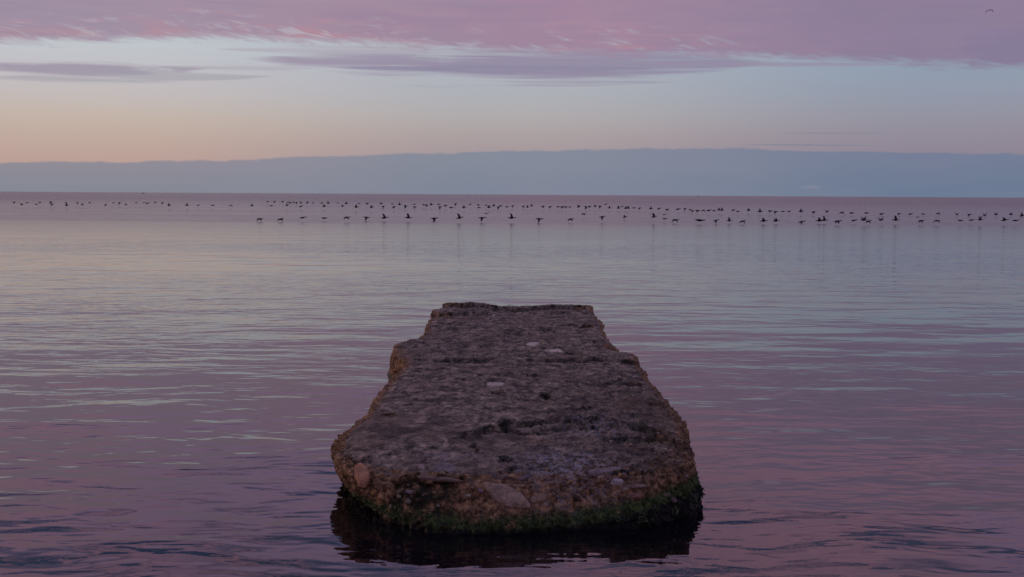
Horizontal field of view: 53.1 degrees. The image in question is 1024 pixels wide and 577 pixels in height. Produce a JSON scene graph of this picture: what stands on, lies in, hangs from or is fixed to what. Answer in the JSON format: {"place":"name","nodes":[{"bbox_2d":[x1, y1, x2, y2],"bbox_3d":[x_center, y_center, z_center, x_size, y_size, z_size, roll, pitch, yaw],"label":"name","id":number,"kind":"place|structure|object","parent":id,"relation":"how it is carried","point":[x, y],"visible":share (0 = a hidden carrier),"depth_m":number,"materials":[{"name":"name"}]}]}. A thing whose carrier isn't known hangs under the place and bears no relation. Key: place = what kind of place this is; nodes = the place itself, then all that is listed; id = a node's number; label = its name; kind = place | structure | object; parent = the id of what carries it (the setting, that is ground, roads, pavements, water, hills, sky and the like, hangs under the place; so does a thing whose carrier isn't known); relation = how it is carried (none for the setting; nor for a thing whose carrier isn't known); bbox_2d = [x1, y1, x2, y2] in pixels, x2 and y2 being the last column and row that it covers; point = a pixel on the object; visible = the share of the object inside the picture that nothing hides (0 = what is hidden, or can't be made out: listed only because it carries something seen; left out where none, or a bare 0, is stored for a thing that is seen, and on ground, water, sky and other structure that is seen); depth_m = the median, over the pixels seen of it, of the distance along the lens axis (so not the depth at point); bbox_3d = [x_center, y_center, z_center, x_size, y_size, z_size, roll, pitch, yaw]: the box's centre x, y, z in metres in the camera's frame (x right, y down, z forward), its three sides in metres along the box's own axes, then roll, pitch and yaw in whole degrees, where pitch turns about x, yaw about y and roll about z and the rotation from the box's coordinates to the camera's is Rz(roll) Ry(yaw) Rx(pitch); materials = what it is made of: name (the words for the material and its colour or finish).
{"place":"outdoors","nodes":[
{"label":"outdoors","id":0,"kind":"place"},
{"bbox_2d":[0,192,1023,576],"bbox_3d":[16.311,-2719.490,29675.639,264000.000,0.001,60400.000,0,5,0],"label":"sea","id":1,"kind":"structure","parent":0,"point":[196,384],"depth_m":19.13,"materials":[{"name":"purple liquid"}]},
{"bbox_2d":[330,302,705,534],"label":"stone jetty","id":2,"kind":"object","parent":1,"relation":"in","point":[586,428],"visible":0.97,"depth_m":11.51,"materials":[{"name":"grey stone"}]},
{"bbox_2d":[487,381,505,385],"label":"puddle","id":3,"kind":"object","parent":2,"relation":"on","point":[496,383],"visible":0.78,"depth_m":14.50,"materials":[{"name":"grey liquid"}]},
{"bbox_2d":[526,342,539,345],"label":"puddle","id":4,"kind":"object","parent":2,"relation":"on","point":[531,343],"visible":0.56,"depth_m":18.75,"materials":[{"name":"grey liquid"}]},
{"bbox_2d":[542,348,562,351],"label":"puddle","id":5,"kind":"object","parent":2,"relation":"on","point":[554,350],"visible":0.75,"depth_m":17.76,"materials":[{"name":"grey liquid"}]},
{"bbox_2d":[0,0,1023,197],"label":"sky","id":6,"kind":"structure","parent":0,"point":[830,98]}
]}

